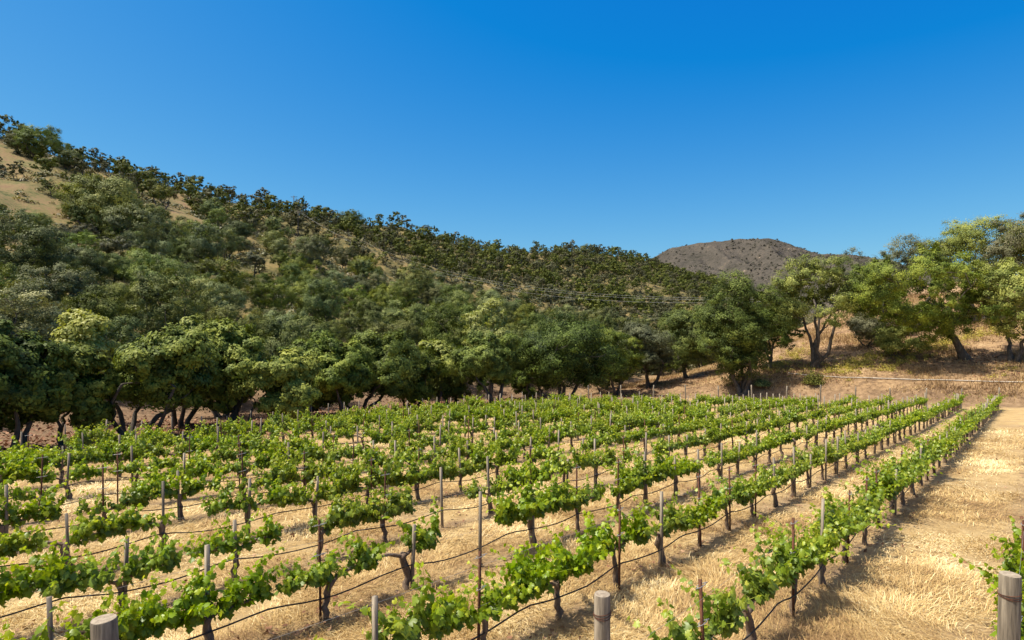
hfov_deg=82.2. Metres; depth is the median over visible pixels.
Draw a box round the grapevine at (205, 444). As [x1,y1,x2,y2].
[178,424,245,464]
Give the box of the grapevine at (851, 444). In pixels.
[823,432,869,467]
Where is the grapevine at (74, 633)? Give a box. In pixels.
[0,585,167,639]
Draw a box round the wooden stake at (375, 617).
[372,595,377,639]
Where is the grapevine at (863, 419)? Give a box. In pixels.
[850,409,871,430]
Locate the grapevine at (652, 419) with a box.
[630,409,662,438]
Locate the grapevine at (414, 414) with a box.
[402,409,426,419]
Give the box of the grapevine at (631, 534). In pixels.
[560,495,651,588]
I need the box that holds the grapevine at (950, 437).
[927,429,970,462]
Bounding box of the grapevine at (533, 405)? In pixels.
[525,402,539,409]
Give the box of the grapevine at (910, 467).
[867,445,951,505]
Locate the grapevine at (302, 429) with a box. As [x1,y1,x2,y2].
[266,416,312,437]
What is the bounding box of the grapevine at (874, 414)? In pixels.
[854,403,891,424]
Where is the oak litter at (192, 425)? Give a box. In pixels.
[0,307,1021,464]
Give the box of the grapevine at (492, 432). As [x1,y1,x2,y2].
[485,424,514,440]
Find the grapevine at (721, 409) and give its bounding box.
[715,401,741,416]
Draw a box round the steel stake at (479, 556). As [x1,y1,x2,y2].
[475,551,486,639]
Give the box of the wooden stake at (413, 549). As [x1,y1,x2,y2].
[410,524,415,589]
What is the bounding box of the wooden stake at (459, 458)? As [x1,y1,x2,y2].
[458,448,461,490]
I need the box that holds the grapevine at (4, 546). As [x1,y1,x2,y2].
[0,530,21,557]
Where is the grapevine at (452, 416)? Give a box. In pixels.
[444,404,464,421]
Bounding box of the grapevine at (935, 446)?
[896,434,958,480]
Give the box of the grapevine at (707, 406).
[697,400,714,412]
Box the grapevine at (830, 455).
[803,440,837,479]
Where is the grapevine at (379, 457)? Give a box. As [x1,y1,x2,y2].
[352,434,421,467]
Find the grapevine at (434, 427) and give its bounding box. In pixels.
[432,416,455,430]
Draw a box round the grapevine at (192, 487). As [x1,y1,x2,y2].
[129,465,228,520]
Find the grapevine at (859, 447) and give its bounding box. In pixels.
[837,430,870,461]
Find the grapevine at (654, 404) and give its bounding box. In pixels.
[646,400,658,411]
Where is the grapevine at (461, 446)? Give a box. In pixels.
[445,430,492,459]
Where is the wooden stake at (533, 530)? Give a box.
[532,495,534,546]
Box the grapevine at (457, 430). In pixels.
[434,424,465,447]
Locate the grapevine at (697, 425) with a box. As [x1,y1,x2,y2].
[676,416,705,435]
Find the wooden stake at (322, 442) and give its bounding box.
[322,432,323,462]
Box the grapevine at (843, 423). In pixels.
[830,414,853,430]
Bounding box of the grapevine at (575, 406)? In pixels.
[566,396,586,408]
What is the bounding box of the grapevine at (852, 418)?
[842,411,862,434]
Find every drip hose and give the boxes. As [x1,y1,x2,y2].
[0,405,879,617]
[0,417,782,566]
[11,403,816,533]
[14,412,716,510]
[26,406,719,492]
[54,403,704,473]
[186,405,921,639]
[471,404,960,639]
[743,420,981,639]
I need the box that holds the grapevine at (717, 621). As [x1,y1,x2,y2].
[626,564,748,639]
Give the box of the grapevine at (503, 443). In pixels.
[471,426,518,452]
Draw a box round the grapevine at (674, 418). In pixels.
[661,408,686,424]
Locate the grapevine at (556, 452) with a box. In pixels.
[544,446,566,459]
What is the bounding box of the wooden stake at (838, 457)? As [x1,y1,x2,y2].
[836,436,838,474]
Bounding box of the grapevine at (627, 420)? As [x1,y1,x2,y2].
[611,408,648,431]
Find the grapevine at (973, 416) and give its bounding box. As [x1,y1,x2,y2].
[962,410,985,434]
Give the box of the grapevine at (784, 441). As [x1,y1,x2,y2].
[767,422,804,458]
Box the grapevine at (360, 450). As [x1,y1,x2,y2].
[346,443,377,458]
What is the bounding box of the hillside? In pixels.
[0,139,817,422]
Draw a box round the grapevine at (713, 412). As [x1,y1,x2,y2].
[690,404,717,422]
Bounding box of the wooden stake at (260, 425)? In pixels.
[260,418,261,438]
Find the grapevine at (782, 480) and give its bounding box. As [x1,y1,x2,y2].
[749,457,794,506]
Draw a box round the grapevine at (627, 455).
[601,441,639,465]
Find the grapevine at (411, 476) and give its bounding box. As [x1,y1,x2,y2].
[379,451,445,500]
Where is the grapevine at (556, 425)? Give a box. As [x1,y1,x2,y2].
[546,419,578,431]
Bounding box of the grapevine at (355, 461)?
[332,452,378,472]
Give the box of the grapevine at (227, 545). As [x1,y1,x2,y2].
[179,508,289,578]
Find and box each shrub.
[754,378,772,386]
[800,367,825,384]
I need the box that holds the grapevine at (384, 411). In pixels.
[376,406,404,416]
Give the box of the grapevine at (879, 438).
[854,427,890,453]
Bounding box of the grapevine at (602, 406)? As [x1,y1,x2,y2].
[592,398,611,411]
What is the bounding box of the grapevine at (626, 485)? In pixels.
[605,459,655,517]
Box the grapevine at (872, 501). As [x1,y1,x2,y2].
[821,484,898,545]
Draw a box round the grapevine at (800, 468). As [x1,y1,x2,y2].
[771,451,822,496]
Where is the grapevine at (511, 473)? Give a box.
[495,449,562,489]
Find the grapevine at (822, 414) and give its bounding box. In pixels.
[809,408,827,422]
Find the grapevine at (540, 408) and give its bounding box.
[527,405,541,415]
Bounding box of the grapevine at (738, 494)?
[691,470,749,530]
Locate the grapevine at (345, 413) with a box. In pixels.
[330,407,361,426]
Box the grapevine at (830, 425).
[811,409,849,443]
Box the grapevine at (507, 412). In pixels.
[491,407,515,414]
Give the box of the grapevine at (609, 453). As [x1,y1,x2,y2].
[579,441,618,485]
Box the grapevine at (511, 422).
[499,410,529,430]
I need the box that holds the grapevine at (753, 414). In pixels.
[744,406,763,424]
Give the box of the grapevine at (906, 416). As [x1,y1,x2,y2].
[894,412,920,434]
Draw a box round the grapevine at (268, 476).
[221,462,285,500]
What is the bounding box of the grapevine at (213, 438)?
[202,429,243,444]
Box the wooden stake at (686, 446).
[686,435,687,458]
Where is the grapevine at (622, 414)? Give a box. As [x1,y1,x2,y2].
[614,405,634,420]
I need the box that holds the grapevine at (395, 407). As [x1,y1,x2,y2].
[373,401,399,410]
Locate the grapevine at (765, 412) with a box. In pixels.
[756,404,776,417]
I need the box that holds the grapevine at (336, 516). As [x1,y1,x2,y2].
[308,481,389,561]
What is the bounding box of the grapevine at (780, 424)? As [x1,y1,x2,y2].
[767,408,790,432]
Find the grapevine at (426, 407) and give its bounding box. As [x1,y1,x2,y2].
[411,399,436,418]
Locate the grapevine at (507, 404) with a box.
[497,398,516,411]
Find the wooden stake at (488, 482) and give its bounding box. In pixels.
[486,456,490,514]
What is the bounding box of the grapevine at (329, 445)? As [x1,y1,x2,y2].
[304,430,339,462]
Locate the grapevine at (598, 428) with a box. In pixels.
[573,417,604,435]
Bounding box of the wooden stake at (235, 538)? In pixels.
[233,520,236,579]
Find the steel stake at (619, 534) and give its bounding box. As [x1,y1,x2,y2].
[617,505,623,591]
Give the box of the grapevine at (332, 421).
[321,415,357,435]
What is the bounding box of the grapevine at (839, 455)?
[811,437,851,473]
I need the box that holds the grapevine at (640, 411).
[625,405,659,428]
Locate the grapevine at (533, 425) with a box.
[520,415,554,434]
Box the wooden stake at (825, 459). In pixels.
[825,439,826,480]
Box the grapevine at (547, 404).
[537,399,564,411]
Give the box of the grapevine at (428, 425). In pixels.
[391,411,434,432]
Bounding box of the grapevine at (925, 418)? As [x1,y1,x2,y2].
[921,410,933,428]
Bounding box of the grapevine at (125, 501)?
[73,478,160,521]
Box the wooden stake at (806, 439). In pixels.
[806,425,807,449]
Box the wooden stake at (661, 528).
[660,491,662,564]
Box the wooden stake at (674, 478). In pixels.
[674,456,675,496]
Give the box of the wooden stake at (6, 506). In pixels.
[4,485,8,533]
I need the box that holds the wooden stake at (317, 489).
[314,476,318,519]
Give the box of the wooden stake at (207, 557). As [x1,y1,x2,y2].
[204,544,209,639]
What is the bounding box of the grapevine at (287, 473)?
[270,442,348,489]
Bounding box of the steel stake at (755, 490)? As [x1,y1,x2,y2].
[755,463,758,517]
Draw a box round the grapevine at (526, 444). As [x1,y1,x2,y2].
[500,423,543,459]
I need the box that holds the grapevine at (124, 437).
[89,424,166,462]
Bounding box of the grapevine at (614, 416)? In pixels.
[592,404,625,423]
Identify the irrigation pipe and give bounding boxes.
[788,373,1022,382]
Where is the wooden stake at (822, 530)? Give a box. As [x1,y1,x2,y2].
[819,498,824,586]
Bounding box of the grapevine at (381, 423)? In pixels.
[364,414,389,433]
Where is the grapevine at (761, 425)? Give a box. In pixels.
[753,420,768,439]
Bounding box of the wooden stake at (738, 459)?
[737,442,740,474]
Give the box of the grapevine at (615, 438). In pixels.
[586,427,635,452]
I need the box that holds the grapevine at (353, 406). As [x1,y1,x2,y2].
[338,405,363,415]
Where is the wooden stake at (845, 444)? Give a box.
[844,431,846,468]
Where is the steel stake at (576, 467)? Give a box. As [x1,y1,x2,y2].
[574,464,580,493]
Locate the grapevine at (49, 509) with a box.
[0,471,74,534]
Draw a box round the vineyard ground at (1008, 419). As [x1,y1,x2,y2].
[0,389,1023,639]
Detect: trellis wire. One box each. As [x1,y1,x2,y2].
[0,416,816,592]
[43,398,911,607]
[183,442,781,612]
[271,404,936,639]
[643,423,958,638]
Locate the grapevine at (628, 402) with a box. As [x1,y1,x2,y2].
[618,396,639,408]
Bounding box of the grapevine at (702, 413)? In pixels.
[680,404,710,420]
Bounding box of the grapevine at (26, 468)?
[0,446,64,484]
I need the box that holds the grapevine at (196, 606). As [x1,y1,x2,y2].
[92,541,288,639]
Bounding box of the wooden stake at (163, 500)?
[162,481,164,515]
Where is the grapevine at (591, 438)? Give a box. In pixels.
[578,423,614,451]
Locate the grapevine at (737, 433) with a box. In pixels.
[722,423,743,446]
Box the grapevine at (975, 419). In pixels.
[941,406,990,436]
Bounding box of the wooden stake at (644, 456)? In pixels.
[643,451,645,505]
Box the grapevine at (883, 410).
[868,403,884,424]
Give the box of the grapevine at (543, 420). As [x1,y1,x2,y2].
[528,413,550,425]
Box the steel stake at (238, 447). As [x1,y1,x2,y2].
[236,434,241,474]
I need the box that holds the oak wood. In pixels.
[0,114,806,335]
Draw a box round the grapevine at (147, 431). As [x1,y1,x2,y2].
[133,419,175,439]
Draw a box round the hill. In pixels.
[656,238,966,315]
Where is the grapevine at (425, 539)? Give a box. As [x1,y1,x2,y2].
[350,495,442,591]
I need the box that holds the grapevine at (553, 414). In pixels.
[537,404,571,431]
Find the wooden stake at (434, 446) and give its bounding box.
[433,436,435,465]
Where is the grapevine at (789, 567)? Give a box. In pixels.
[733,517,853,614]
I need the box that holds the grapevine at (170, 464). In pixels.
[158,442,218,479]
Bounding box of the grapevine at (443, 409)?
[439,404,452,414]
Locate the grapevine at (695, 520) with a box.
[664,491,724,546]
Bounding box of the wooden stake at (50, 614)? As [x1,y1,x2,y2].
[46,596,53,639]
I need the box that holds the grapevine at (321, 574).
[273,529,384,621]
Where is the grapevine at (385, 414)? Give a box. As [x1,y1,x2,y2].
[370,408,403,429]
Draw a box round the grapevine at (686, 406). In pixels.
[678,399,697,414]
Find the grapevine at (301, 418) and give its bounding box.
[280,408,315,423]
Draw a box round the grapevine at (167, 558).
[38,531,194,612]
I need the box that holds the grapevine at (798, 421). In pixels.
[793,412,810,426]
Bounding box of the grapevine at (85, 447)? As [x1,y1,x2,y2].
[53,435,106,460]
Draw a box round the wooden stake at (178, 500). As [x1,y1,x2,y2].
[176,470,180,520]
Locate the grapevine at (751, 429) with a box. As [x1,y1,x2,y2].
[727,415,766,445]
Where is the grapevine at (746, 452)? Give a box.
[720,442,757,472]
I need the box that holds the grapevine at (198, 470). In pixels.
[132,442,221,482]
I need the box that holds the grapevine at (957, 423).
[934,413,974,440]
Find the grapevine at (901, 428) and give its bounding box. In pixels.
[888,416,915,440]
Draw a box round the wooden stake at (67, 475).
[65,453,69,498]
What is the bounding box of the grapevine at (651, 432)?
[627,418,664,451]
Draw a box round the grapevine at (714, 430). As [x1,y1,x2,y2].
[693,415,748,451]
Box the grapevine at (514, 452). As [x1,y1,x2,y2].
[463,434,528,478]
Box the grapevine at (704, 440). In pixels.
[693,428,727,456]
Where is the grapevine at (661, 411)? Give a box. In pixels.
[654,405,672,416]
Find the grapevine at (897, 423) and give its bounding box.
[873,415,905,443]
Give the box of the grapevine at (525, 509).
[476,465,581,545]
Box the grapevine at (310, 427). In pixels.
[301,420,323,438]
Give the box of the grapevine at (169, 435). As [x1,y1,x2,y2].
[157,431,181,440]
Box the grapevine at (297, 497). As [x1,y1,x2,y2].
[270,471,347,516]
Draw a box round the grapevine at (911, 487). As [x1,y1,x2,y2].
[896,461,936,494]
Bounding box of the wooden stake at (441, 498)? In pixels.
[439,467,443,527]
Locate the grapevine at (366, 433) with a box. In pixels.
[342,421,379,447]
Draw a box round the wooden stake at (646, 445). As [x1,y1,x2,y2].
[645,432,646,463]
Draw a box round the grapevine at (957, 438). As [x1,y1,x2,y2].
[930,425,970,457]
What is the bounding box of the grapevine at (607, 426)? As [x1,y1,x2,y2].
[592,415,630,443]
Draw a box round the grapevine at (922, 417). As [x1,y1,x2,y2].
[908,408,932,430]
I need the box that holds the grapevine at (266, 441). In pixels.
[230,428,282,450]
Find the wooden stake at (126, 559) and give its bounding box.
[123,537,128,599]
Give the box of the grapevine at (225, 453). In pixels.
[208,440,267,475]
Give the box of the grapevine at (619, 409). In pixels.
[611,402,634,413]
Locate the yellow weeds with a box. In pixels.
[761,321,1021,379]
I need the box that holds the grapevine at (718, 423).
[710,411,730,427]
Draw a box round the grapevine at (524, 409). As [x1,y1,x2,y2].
[504,401,530,421]
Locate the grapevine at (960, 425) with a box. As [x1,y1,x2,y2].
[947,414,980,445]
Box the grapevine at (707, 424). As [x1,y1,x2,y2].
[696,416,726,428]
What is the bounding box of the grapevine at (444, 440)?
[425,431,459,446]
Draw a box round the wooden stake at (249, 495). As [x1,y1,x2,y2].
[247,478,250,533]
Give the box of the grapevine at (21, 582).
[0,540,87,607]
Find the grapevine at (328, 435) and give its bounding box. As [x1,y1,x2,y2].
[317,426,358,450]
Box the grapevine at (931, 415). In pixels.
[917,406,937,426]
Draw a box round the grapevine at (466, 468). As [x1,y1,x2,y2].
[433,443,497,492]
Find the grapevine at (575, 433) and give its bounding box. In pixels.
[553,421,594,446]
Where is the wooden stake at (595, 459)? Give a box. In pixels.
[594,439,595,483]
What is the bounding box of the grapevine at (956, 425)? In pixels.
[939,418,970,449]
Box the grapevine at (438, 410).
[436,402,458,416]
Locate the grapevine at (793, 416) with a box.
[772,406,807,431]
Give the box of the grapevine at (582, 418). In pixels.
[558,409,590,438]
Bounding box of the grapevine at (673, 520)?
[621,489,691,565]
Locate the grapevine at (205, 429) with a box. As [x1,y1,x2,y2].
[195,418,236,435]
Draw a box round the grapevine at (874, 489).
[840,462,901,527]
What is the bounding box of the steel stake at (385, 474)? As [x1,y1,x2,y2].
[381,471,388,541]
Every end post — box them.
[90,614,118,639]
[593,590,610,639]
[997,571,1022,639]
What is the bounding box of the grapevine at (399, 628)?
[313,562,430,639]
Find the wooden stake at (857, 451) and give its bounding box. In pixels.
[857,432,858,462]
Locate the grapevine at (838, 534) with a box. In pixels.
[753,493,902,586]
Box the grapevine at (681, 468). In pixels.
[646,442,701,495]
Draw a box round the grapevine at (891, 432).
[872,420,895,446]
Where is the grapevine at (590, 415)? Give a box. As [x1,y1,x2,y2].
[577,404,591,417]
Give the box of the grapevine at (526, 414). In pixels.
[511,411,535,420]
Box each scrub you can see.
[0,135,823,394]
[655,238,933,314]
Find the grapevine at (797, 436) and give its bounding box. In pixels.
[779,422,807,454]
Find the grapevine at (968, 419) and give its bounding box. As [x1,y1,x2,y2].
[946,415,980,442]
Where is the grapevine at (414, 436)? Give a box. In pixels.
[401,428,424,439]
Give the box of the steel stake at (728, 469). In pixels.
[727,466,731,530]
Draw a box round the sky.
[0,0,1023,272]
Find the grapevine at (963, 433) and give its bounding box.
[942,425,970,453]
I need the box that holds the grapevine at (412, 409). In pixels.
[400,403,417,411]
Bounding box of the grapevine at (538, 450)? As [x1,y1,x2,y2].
[525,432,564,472]
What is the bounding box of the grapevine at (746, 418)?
[728,410,749,422]
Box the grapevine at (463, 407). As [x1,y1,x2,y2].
[450,401,481,422]
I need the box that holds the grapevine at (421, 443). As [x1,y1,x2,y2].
[388,428,436,464]
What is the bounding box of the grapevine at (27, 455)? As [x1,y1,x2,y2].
[0,435,67,484]
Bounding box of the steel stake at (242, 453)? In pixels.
[239,451,245,498]
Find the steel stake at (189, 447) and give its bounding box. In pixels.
[186,435,192,463]
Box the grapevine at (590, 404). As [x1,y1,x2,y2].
[583,400,598,409]
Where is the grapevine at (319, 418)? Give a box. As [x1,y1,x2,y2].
[299,407,339,424]
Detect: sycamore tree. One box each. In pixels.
[48,307,122,373]
[419,339,455,403]
[459,297,509,398]
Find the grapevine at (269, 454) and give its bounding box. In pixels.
[250,442,322,483]
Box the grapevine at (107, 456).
[88,437,156,477]
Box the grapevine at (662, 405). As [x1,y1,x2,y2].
[650,397,670,410]
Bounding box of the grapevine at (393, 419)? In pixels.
[380,408,420,425]
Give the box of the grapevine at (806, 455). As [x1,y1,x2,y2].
[781,443,823,487]
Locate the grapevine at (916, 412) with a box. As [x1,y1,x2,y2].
[903,408,934,432]
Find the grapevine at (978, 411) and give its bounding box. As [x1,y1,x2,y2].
[960,404,1000,429]
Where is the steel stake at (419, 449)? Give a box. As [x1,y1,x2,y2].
[416,447,421,488]
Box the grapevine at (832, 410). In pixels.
[823,403,842,419]
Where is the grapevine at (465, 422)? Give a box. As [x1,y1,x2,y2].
[456,415,478,426]
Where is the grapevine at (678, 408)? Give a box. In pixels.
[664,398,686,423]
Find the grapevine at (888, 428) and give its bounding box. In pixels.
[870,418,904,449]
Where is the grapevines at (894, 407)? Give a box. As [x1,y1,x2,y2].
[482,392,1007,425]
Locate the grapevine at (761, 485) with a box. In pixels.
[722,464,787,517]
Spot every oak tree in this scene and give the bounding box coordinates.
[0,203,10,218]
[0,205,82,286]
[0,220,22,253]
[0,260,33,295]
[0,267,91,342]
[0,269,16,308]
[0,306,100,341]
[0,319,72,451]
[2,133,30,153]
[2,287,46,323]
[10,123,73,158]
[11,262,115,309]
[13,208,50,229]
[15,235,80,274]
[24,341,126,444]
[25,212,55,225]
[37,178,60,195]
[47,172,146,238]
[48,260,89,299]
[52,245,114,289]
[53,222,85,242]
[53,281,140,342]
[55,148,83,170]
[56,182,77,215]
[61,229,104,249]
[62,190,96,222]
[62,202,100,226]
[78,223,98,239]
[79,251,138,283]
[93,234,142,264]
[96,313,148,373]
[98,282,137,303]
[99,178,136,201]
[99,201,177,259]
[102,322,222,435]
[103,297,151,330]
[104,224,133,237]
[107,202,145,232]
[114,255,137,265]
[115,259,213,337]
[117,247,190,307]
[120,229,139,239]
[137,231,178,255]
[141,206,172,227]
[143,258,198,290]
[146,203,156,212]
[146,296,209,331]
[150,184,177,208]
[153,273,220,305]
[154,313,236,427]
[157,218,191,251]
[166,253,193,271]
[170,215,191,236]
[171,234,214,263]
[180,219,219,240]
[181,221,227,263]
[189,256,260,312]
[189,272,214,287]
[190,276,252,322]
[190,316,271,417]
[194,259,216,272]
[194,317,272,423]
[199,197,225,219]
[207,206,230,226]
[208,301,276,337]
[210,225,246,259]
[211,271,249,288]
[221,220,253,237]
[226,347,322,426]
[235,236,252,254]
[236,250,270,277]
[240,223,256,231]
[242,278,268,304]
[249,276,297,315]
[249,307,286,327]
[251,310,307,343]
[253,272,275,287]
[255,314,343,356]
[256,230,289,253]
[258,218,280,235]
[262,335,335,360]
[264,215,295,236]
[267,239,289,255]
[267,328,338,414]
[269,253,284,267]
[276,262,309,295]
[278,250,308,270]
[278,259,324,283]
[284,281,308,307]
[286,271,332,315]
[288,235,326,269]
[294,236,320,252]
[296,276,347,323]
[302,337,374,411]
[305,240,328,267]
[309,233,334,258]
[310,272,342,298]
[315,320,351,340]
[323,264,337,274]
[324,269,353,297]
[331,246,356,268]
[332,209,366,232]
[333,283,372,314]
[336,297,390,344]
[341,326,426,409]
[347,261,353,271]
[347,274,365,290]
[348,255,377,278]
[352,258,383,280]
[352,309,369,332]
[355,271,387,297]
[360,304,405,326]
[365,318,423,347]
[366,282,410,316]
[373,266,383,274]
[377,294,431,344]
[385,277,421,317]
[389,279,424,295]
[395,335,451,407]
[396,260,435,302]
[413,304,465,342]
[417,300,471,358]
[420,283,450,304]
[423,271,447,293]
[426,279,443,284]
[426,343,486,403]
[432,294,451,311]
[437,288,479,312]
[440,283,469,304]
[448,309,487,328]
[449,329,522,403]
[450,326,481,353]
[455,282,475,297]
[458,304,495,330]
[473,287,500,301]
[475,294,510,326]
[482,290,505,301]
[499,330,552,396]
[502,301,520,319]
[503,307,516,326]
[504,297,523,322]
[504,320,528,332]
[510,328,528,336]
[511,302,542,327]
[511,347,549,400]
[514,309,545,321]
[515,310,628,400]
[519,310,541,329]
[520,293,531,304]
[528,317,566,335]
[530,375,559,395]
[543,308,556,322]
[549,304,574,322]
[562,309,585,323]
[574,243,596,261]
[579,311,596,323]
[582,365,625,393]
[583,309,597,318]
[585,308,616,329]
[585,323,647,396]
[590,315,616,332]
[593,306,619,319]
[609,316,629,332]
[615,318,678,387]
[618,367,632,383]
[630,314,653,324]
[654,302,720,377]
[655,351,681,376]
[663,328,696,372]
[686,334,718,367]
[691,266,796,394]
[702,358,717,365]
[748,297,806,368]
[767,253,873,367]
[839,263,903,328]
[840,233,961,326]
[846,312,893,345]
[849,238,1015,359]
[922,214,1023,320]
[957,257,1023,361]
[967,212,1023,310]
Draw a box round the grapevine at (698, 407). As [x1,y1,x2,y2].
[688,403,705,411]
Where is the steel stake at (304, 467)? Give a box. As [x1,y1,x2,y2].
[301,451,306,494]
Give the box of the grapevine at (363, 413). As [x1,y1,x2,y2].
[351,406,379,418]
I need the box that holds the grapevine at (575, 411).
[555,404,586,420]
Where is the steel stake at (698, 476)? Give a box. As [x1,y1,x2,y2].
[697,473,701,546]
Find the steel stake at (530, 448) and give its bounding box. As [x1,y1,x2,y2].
[527,446,532,483]
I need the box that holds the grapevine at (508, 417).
[491,407,523,429]
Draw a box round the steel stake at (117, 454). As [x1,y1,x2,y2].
[113,452,121,503]
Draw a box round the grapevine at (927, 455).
[901,438,954,485]
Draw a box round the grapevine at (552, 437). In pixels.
[531,421,569,452]
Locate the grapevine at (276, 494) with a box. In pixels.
[197,475,300,533]
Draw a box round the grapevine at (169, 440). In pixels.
[159,428,202,447]
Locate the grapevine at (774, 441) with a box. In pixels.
[739,423,801,462]
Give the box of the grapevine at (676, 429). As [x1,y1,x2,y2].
[656,413,691,437]
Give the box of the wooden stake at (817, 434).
[816,420,818,445]
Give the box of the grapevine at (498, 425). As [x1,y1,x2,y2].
[481,415,503,432]
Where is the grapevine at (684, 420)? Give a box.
[678,415,692,422]
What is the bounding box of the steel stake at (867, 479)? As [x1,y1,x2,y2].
[865,476,868,538]
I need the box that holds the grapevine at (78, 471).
[27,451,109,499]
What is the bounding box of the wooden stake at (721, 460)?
[721,443,722,478]
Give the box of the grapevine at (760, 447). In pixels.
[725,430,770,468]
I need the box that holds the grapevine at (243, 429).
[232,418,269,436]
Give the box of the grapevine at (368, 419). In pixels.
[348,411,380,431]
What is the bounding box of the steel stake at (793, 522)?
[790,518,797,616]
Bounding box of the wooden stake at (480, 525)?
[478,491,481,566]
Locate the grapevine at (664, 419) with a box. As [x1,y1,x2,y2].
[646,408,673,429]
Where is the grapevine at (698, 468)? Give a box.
[679,457,708,487]
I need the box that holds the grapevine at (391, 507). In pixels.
[332,476,421,541]
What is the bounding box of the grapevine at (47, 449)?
[0,442,59,463]
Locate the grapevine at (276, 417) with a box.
[263,407,290,435]
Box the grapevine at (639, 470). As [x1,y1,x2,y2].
[587,442,673,505]
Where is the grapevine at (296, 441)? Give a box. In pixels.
[242,421,317,461]
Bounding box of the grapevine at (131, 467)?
[108,451,164,486]
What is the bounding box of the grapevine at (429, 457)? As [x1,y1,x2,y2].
[414,443,456,463]
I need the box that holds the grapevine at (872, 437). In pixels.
[847,426,890,457]
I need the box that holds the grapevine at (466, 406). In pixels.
[453,400,471,410]
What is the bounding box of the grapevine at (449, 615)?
[392,561,539,639]
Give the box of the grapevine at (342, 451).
[291,430,358,470]
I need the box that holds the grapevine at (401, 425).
[382,419,414,432]
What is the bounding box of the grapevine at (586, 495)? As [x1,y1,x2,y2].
[542,474,608,530]
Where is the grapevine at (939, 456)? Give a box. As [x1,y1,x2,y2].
[912,437,948,473]
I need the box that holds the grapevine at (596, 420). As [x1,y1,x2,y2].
[587,413,609,426]
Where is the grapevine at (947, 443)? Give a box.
[912,432,955,466]
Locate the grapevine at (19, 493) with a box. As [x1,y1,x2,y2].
[0,479,51,518]
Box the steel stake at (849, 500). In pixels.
[847,490,851,563]
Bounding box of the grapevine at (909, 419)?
[895,411,919,437]
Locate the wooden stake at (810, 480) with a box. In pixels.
[809,454,811,487]
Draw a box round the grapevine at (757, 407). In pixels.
[742,400,765,411]
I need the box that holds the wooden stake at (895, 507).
[894,469,896,515]
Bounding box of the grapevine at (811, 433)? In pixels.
[798,420,826,449]
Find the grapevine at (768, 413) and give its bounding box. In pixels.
[760,404,777,418]
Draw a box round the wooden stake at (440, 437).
[439,425,440,448]
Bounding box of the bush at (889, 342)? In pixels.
[869,323,934,356]
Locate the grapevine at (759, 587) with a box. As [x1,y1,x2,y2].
[705,528,783,639]
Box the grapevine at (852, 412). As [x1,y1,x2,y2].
[834,403,870,432]
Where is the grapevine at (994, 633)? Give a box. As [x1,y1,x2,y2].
[989,579,1023,639]
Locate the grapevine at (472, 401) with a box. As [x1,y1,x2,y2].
[460,395,485,406]
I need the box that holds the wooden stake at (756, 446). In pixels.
[756,430,756,468]
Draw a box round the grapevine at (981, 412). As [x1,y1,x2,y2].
[961,403,999,427]
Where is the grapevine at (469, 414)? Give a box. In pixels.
[456,407,482,428]
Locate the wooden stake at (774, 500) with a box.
[773,457,775,506]
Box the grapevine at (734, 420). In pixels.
[714,410,740,424]
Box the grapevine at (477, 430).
[462,419,486,444]
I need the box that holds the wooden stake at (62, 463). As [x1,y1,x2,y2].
[61,446,63,484]
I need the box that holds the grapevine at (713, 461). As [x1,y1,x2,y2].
[701,443,733,478]
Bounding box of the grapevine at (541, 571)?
[490,511,614,619]
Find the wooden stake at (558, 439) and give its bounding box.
[557,430,559,457]
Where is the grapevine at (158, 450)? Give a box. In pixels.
[135,429,203,458]
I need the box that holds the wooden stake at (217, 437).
[216,426,218,463]
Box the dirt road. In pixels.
[636,384,1023,407]
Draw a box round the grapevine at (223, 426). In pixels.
[219,416,256,430]
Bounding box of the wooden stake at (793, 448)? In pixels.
[792,447,795,496]
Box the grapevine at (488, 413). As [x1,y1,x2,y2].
[470,402,496,425]
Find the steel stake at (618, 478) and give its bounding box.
[617,459,621,516]
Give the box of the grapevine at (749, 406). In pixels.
[732,401,753,411]
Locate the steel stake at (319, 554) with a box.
[312,520,326,622]
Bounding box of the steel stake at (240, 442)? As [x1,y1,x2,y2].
[237,440,242,490]
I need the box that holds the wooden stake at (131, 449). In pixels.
[130,446,133,487]
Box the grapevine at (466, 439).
[449,433,472,452]
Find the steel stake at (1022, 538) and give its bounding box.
[1021,520,1023,560]
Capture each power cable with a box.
[297,200,779,297]
[307,217,858,299]
[319,224,663,302]
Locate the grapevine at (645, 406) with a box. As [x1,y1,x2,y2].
[632,399,649,410]
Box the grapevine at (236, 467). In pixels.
[217,448,272,487]
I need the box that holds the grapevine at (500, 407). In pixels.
[487,404,509,411]
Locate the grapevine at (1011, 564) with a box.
[986,515,1023,572]
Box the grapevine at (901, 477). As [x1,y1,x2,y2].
[842,449,942,514]
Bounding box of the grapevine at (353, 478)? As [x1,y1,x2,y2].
[322,447,413,504]
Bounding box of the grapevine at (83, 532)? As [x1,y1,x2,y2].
[0,493,136,573]
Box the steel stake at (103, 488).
[97,464,108,505]
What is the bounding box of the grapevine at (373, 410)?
[352,404,382,415]
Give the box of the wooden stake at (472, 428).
[472,417,473,443]
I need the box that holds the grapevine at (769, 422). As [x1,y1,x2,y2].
[749,410,781,436]
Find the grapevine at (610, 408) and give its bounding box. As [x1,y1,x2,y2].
[603,399,617,412]
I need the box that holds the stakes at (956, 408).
[450,390,998,426]
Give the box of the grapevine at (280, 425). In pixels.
[265,419,305,440]
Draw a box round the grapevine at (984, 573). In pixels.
[950,552,1023,605]
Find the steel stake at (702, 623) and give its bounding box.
[696,579,708,639]
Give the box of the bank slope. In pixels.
[589,276,1023,396]

